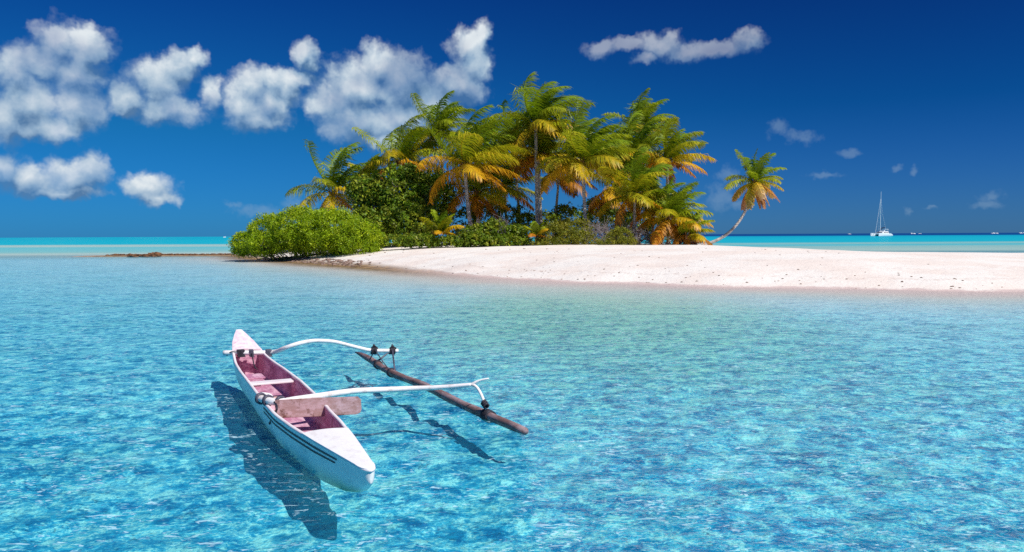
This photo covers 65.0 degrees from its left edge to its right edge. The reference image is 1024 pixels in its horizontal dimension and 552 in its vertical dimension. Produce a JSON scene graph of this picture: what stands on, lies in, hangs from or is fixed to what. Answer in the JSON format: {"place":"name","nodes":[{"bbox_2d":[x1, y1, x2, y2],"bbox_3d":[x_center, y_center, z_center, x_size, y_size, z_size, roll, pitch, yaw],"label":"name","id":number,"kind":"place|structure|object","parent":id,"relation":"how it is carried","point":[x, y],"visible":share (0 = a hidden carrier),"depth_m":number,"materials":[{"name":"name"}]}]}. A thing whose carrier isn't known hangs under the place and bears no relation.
{"place":"outdoors","nodes":[
{"label":"outdoors","id":0,"kind":"place"},
{"bbox_2d":[0,243,1023,551],"bbox_3d":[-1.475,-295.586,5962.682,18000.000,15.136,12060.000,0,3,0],"label":"ground","id":1,"kind":"structure","parent":0,"point":[436,279],"depth_m":11.21,"materials":[{"name":"blue liquid"}]},
{"bbox_2d":[127,252,161,257],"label":"rock","id":2,"kind":"object","parent":1,"relation":"on","point":[155,254],"visible":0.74,"depth_m":73.29,"materials":[{"name":"beige stone"}]},
{"bbox_2d":[105,253,233,255],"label":"coral rubble","id":3,"kind":"object","parent":1,"relation":"on","point":[177,254],"visible":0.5,"depth_m":75.77,"materials":[{"name":"brown stone"}]},
{"bbox_2d":[226,203,386,259],"bbox_3d":[-15.336,-3.091,57.911,14.564,4.245,4.792,1,3,22],"label":"shrub","id":4,"kind":"object","parent":1,"relation":"on","point":[346,235],"visible":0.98,"depth_m":56.35,"materials":[{"name":"green plant"}]},
{"bbox_2d":[285,139,381,224],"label":"coconut palm","id":5,"kind":"object","parent":1,"relation":"on","point":[334,182],"visible":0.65,"depth_m":67.17,"materials":[{"name":"green plant"}]},
{"bbox_2d":[344,153,396,179],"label":"coconut palm","id":6,"kind":"object","parent":1,"relation":"on","point":[375,157],"visible":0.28,"depth_m":68.98,"materials":[{"name":"green plant"}]},
{"bbox_2d":[352,114,445,241],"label":"coconut palm","id":7,"kind":"object","parent":1,"relation":"on","point":[403,152],"visible":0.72,"depth_m":65.01,"materials":[{"name":"green plant"}]},
{"bbox_2d":[343,161,459,244],"bbox_3d":[-9.146,-5.569,62.230,9.681,6.686,7.123,0,3,14],"label":"shrub thicket","id":8,"kind":"object","parent":1,"relation":"on","point":[400,208],"visible":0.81,"depth_m":61.35,"materials":[{"name":"green plant"}]},
{"bbox_2d":[378,229,497,247],"bbox_3d":[-5.138,-2.678,55.913,8.461,1.793,2.178,0,3,0],"label":"ground cover","id":9,"kind":"object","parent":1,"relation":"on","point":[428,240],"visible":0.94,"depth_m":55.41,"materials":[{"name":"green plant"}]},
{"bbox_2d":[419,209,463,235],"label":"coconut palm","id":10,"kind":"object","parent":1,"relation":"on","point":[443,222],"visible":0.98,"depth_m":56.12,"materials":[{"name":"green plant"}]},
{"bbox_2d":[410,90,478,243],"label":"coconut palm","id":11,"kind":"object","parent":1,"relation":"on","point":[443,120],"visible":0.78,"depth_m":65.70,"materials":[{"name":"green plant"}]},
{"bbox_2d":[416,104,527,225],"bbox_3d":[-3.051,-7.384,59.833,8.758,10.400,8.725,0,3,0],"label":"coconut palm","id":12,"kind":"object","parent":1,"relation":"on","point":[470,148],"visible":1,"depth_m":58.95,"materials":[{"name":"green plant"}]},
{"bbox_2d":[445,151,524,222],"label":"coconut palm","id":13,"kind":"object","parent":1,"relation":"on","point":[478,202],"visible":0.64,"depth_m":62.99,"materials":[{"name":"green plant"}]},
{"bbox_2d":[472,213,513,244],"bbox_3d":[-1.581,-3.339,57.845,3.825,2.508,2.646,0,3,0],"label":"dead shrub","id":14,"kind":"object","parent":1,"relation":"on","point":[499,221],"visible":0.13,"depth_m":57.70,"materials":[{"name":"plant"}]},
{"bbox_2d":[456,217,532,246],"bbox_3d":[-1.242,-3.012,56.578,5.493,2.341,3.611,0,3,0],"label":"shrub","id":15,"kind":"object","parent":1,"relation":"on","point":[507,234],"visible":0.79,"depth_m":56.14,"materials":[{"name":"green plant"}]},
{"bbox_2d":[449,203,546,235],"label":"shrub","id":16,"kind":"object","parent":1,"relation":"on","point":[516,212],"visible":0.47,"depth_m":66.48,"materials":[{"name":"green plant"}]},
{"bbox_2d":[472,132,526,217],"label":"coconut palm","id":17,"kind":"object","parent":1,"relation":"on","point":[491,216],"visible":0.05,"depth_m":70.33,"materials":[{"name":"green plant"}]},
{"bbox_2d":[471,153,542,218],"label":"coconut palm","id":18,"kind":"object","parent":1,"relation":"on","point":[508,182],"visible":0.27,"depth_m":69.75,"materials":[{"name":"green plant"}]},
{"bbox_2d":[489,99,531,234],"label":"coconut palm","id":19,"kind":"object","parent":1,"relation":"on","point":[512,119],"visible":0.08,"depth_m":68.10,"materials":[{"name":"green plant"}]},
{"bbox_2d":[491,112,578,225],"bbox_3d":[2.651,-7.927,63.293,7.318,10.849,7.297,-2,3,-31],"label":"coconut palm","id":20,"kind":"object","parent":1,"relation":"on","point":[545,145],"visible":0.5,"depth_m":62.71,"materials":[{"name":"green plant"}]},
{"bbox_2d":[523,221,548,238],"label":"coconut palm","id":21,"kind":"object","parent":1,"relation":"on","point":[534,228],"visible":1,"depth_m":55.22,"materials":[{"name":"green plant"}]},
{"bbox_2d":[487,71,598,242],"bbox_3d":[2.316,-9.027,61.217,8.397,13.298,8.392,0,3,0],"label":"coconut palm","id":22,"kind":"object","parent":1,"relation":"on","point":[541,110],"visible":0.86,"depth_m":60.81,"materials":[{"name":"green plant"}]},
{"bbox_2d":[519,141,600,235],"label":"coconut palm","id":23,"kind":"object","parent":1,"relation":"on","point":[572,188],"visible":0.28,"depth_m":65.45,"materials":[{"name":"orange plant"}]},
{"bbox_2d":[527,215,598,245],"bbox_3d":[3.518,-3.025,56.338,5.107,2.476,3.976,0,3,0],"label":"shrub","id":24,"kind":"object","parent":1,"relation":"on","point":[562,230],"visible":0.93,"depth_m":55.37,"materials":[{"name":"green plant"}]},
{"bbox_2d":[527,195,611,236],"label":"shrub","id":25,"kind":"object","parent":1,"relation":"on","point":[552,215],"visible":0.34,"depth_m":65.50,"materials":[{"name":"green plant"}]},
{"bbox_2d":[536,103,644,243],"bbox_3d":[5.629,-7.376,57.631,7.767,10.331,8.708,0,3,0],"label":"coconut palm","id":26,"kind":"object","parent":1,"relation":"on","point":[587,145],"visible":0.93,"depth_m":56.95,"materials":[{"name":"green plant"}]},
{"bbox_2d":[590,129,631,235],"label":"coconut palm","id":27,"kind":"object","parent":1,"relation":"on","point":[615,146],"visible":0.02,"depth_m":73.43,"materials":[{"name":"green plant"}]},
{"bbox_2d":[570,144,659,237],"bbox_3d":[8.741,-6.750,64.776,7.004,8.445,6.398,-3,4,-39],"label":"coconut palm","id":28,"kind":"object","parent":1,"relation":"on","point":[605,196],"visible":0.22,"depth_m":64.52,"materials":[{"name":"green plant"}]},
{"bbox_2d":[596,225,638,244],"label":"shrub","id":29,"kind":"object","parent":1,"relation":"on","point":[612,234],"visible":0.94,"depth_m":53.93,"materials":[{"name":"green plant"}]},
{"bbox_2d":[582,217,652,244],"bbox_3d":[7.456,-3.151,56.097,5.939,2.661,3.337,0,3,0],"label":"dead shrub","id":30,"kind":"object","parent":1,"relation":"on","point":[600,231],"visible":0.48,"depth_m":55.85,"materials":[{"name":"grey plant"}]},
{"bbox_2d":[260,246,982,288],"bbox_3d":[-7.743,-1.387,53.324,14.967,1.138,72.969,-3,4,-42],"label":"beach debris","id":31,"kind":"object","parent":1,"relation":"on","point":[345,263],"visible":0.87,"depth_m":50.47,"materials":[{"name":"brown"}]},
{"bbox_2d":[587,204,672,243],"bbox_3d":[9.335,-5.084,65.520,6.994,5.124,12.110,0,3,0],"label":"shrub","id":32,"kind":"object","parent":1,"relation":"on","point":[611,212],"visible":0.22,"depth_m":62.78,"materials":[{"name":"green plant"}]},
{"bbox_2d":[595,147,676,235],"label":"coconut palm","id":33,"kind":"object","parent":1,"relation":"on","point":[641,179],"visible":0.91,"depth_m":56.09,"materials":[{"name":"green plant"}]},
{"bbox_2d":[596,110,682,232],"bbox_3d":[10.522,-8.120,65.850,7.449,11.074,7.666,1,3,27],"label":"coconut palm","id":34,"kind":"object","parent":1,"relation":"on","point":[638,138],"visible":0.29,"depth_m":64.97,"materials":[{"name":"green plant"}]},
{"bbox_2d":[601,88,678,235],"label":"coconut palm","id":35,"kind":"object","parent":1,"relation":"on","point":[649,109],"visible":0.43,"depth_m":71.67,"materials":[{"name":"green plant"}]},
{"bbox_2d":[621,180,685,233],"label":"coconut palm","id":36,"kind":"object","parent":1,"relation":"on","point":[648,213],"visible":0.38,"depth_m":57.43,"materials":[{"name":"green plant"}]},
{"bbox_2d":[623,116,716,244],"bbox_3d":[11.871,-7.269,62.034,6.948,9.810,6.430,0,3,0],"label":"coconut palm","id":37,"kind":"object","parent":1,"relation":"on","point":[677,143],"visible":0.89,"depth_m":61.01,"materials":[{"name":"green plant"}]},
{"bbox_2d":[628,177,713,244],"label":"coconut palm","id":38,"kind":"object","parent":1,"relation":"on","point":[674,206],"visible":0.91,"depth_m":54.77,"materials":[{"name":"green plant"}]},
{"bbox_2d":[644,233,704,244],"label":"dead shrub","id":39,"kind":"object","parent":1,"relation":"on","point":[680,242],"visible":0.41,"depth_m":54.77,"materials":[{"name":"grey plant"}]},
{"bbox_2d":[665,208,714,244],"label":"coconut palm","id":40,"kind":"object","parent":1,"relation":"on","point":[682,232],"visible":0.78,"depth_m":54.35,"materials":[{"name":"green plant"}]},
{"bbox_2d":[697,148,786,244],"bbox_3d":[16.913,-5.758,59.758,7.013,7.402,4.450,0,3,0],"label":"coconut palm","id":41,"kind":"object","parent":1,"relation":"on","point":[758,186],"visible":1,"depth_m":59.38,"materials":[{"name":"green plant"}]},
{"bbox_2d":[0,233,1023,551],"bbox_3d":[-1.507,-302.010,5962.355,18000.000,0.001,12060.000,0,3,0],"label":"water","id":42,"kind":"structure","parent":0,"point":[216,245],"depth_m":7.09,"materials":[{"name":"blue liquid"}]},
{"bbox_2d":[223,329,528,491],"bbox_3d":[-1.636,1.173,8.528,2.294,0.644,6.442,-2,3,-26],"label":"outrigger canoe","id":43,"kind":"object","parent":42,"relation":"on","point":[304,423],"visible":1,"depth_m":7.39,"materials":[{"name":"white paint"}]},
{"bbox_2d":[870,200,892,235],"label":"catamaran","id":44,"kind":"object","parent":42,"relation":"on","point":[882,233],"visible":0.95,"depth_m":517.93,"materials":[{"name":"white"}]},
{"bbox_2d":[0,0,1023,237],"label":"sky","id":45,"kind":"structure","parent":0,"point":[119,118],"materials":[{"name":"blue"}]}
]}

